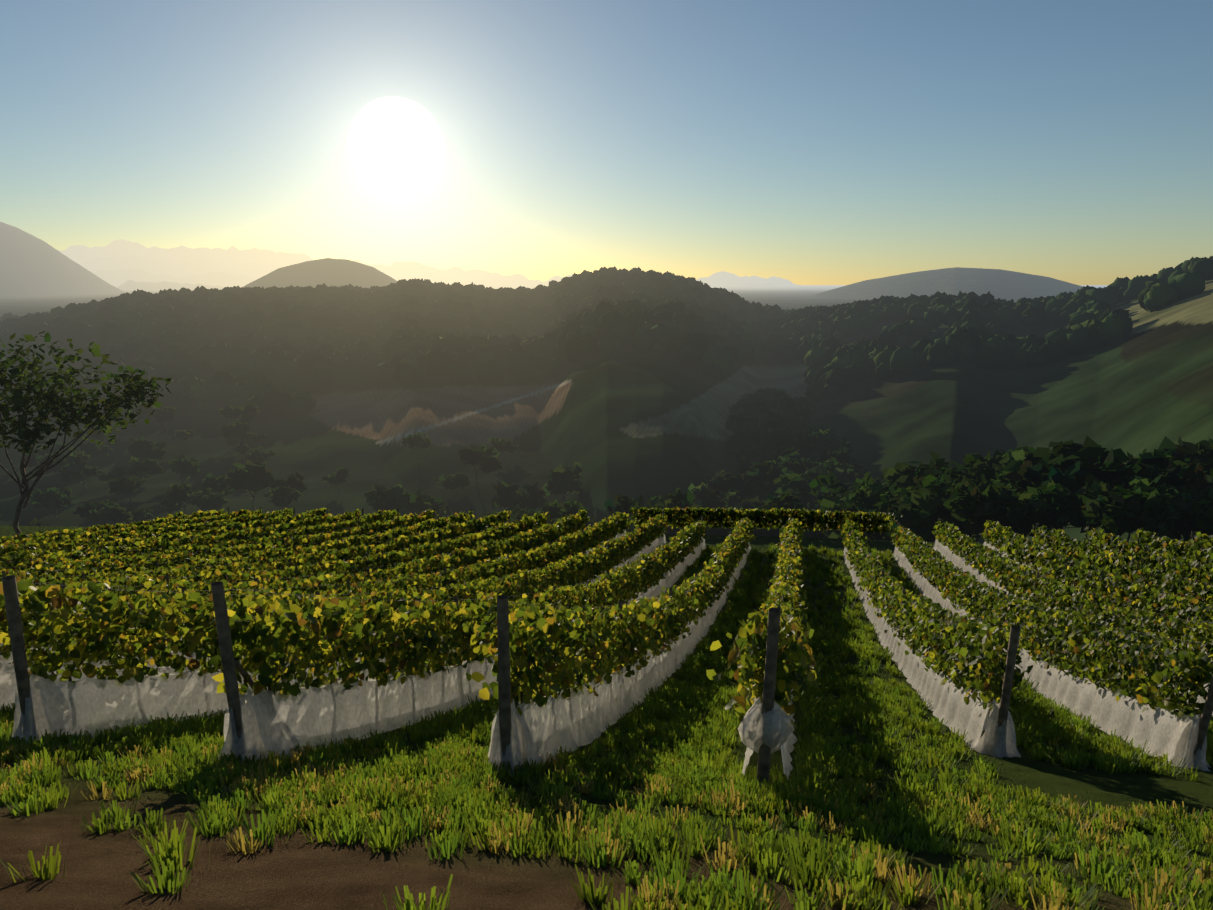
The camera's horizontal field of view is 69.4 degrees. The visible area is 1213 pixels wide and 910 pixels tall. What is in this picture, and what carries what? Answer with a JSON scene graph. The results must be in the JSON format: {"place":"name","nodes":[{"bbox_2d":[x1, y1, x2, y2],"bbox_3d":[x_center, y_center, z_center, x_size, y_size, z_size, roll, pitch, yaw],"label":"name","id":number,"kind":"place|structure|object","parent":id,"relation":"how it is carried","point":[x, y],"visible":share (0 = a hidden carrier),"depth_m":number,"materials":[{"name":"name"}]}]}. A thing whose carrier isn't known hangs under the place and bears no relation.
{"place":"outdoors","nodes":[
{"label":"outdoors","id":0,"kind":"place"},
{"bbox_2d":[0,222,1212,909],"bbox_3d":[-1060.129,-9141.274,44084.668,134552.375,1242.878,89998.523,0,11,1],"label":"terrain","id":1,"kind":"structure","parent":0,"point":[628,422],"depth_m":261.41,"materials":[{"name":"green plant"}]},
{"bbox_2d":[0,543,1212,909],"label":"grass","id":2,"kind":"structure","parent":1,"relation":"on","point":[448,767],"depth_m":7.99,"materials":[{"name":"green plant"}]},
{"bbox_2d":[0,256,1212,420],"bbox_3d":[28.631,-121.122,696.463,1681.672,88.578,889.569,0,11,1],"label":"forest","id":3,"kind":"object","parent":1,"relation":"on","point":[203,348],"visible":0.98,"depth_m":498.38,"materials":[{"name":"green plant"}]},
{"bbox_2d":[0,507,1212,787],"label":"posts","id":4,"kind":"object","parent":1,"relation":"on","point":[230,663],"visible":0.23,"depth_m":9.26,"materials":[{"name":"brown wood"}]},
{"bbox_2d":[0,508,1212,714],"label":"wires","id":5,"kind":"object","parent":4,"relation":"attached to","point":[358,582],"visible":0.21,"depth_m":21.88,"materials":[{"name":"grey metal"}]},
{"bbox_2d":[0,506,1212,727],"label":"vine","id":6,"kind":"object","parent":1,"relation":"on","point":[300,630],"depth_m":22.20,"materials":[{"name":"green plant"}]},
{"bbox_2d":[0,527,1212,780],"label":"nets","id":7,"kind":"object","parent":6,"relation":"hanging from","point":[278,721],"visible":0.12,"depth_m":12.60},
{"bbox_2d":[0,331,1212,542],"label":"tree","id":8,"kind":"object","parent":1,"relation":"on","point":[1166,487],"depth_m":104.69,"materials":[{"name":"green plant"}]},
{"bbox_2d":[0,0,1212,284],"label":"sky","id":9,"kind":"structure","parent":0,"point":[800,142],"materials":[{"name":"blue"}]}
]}

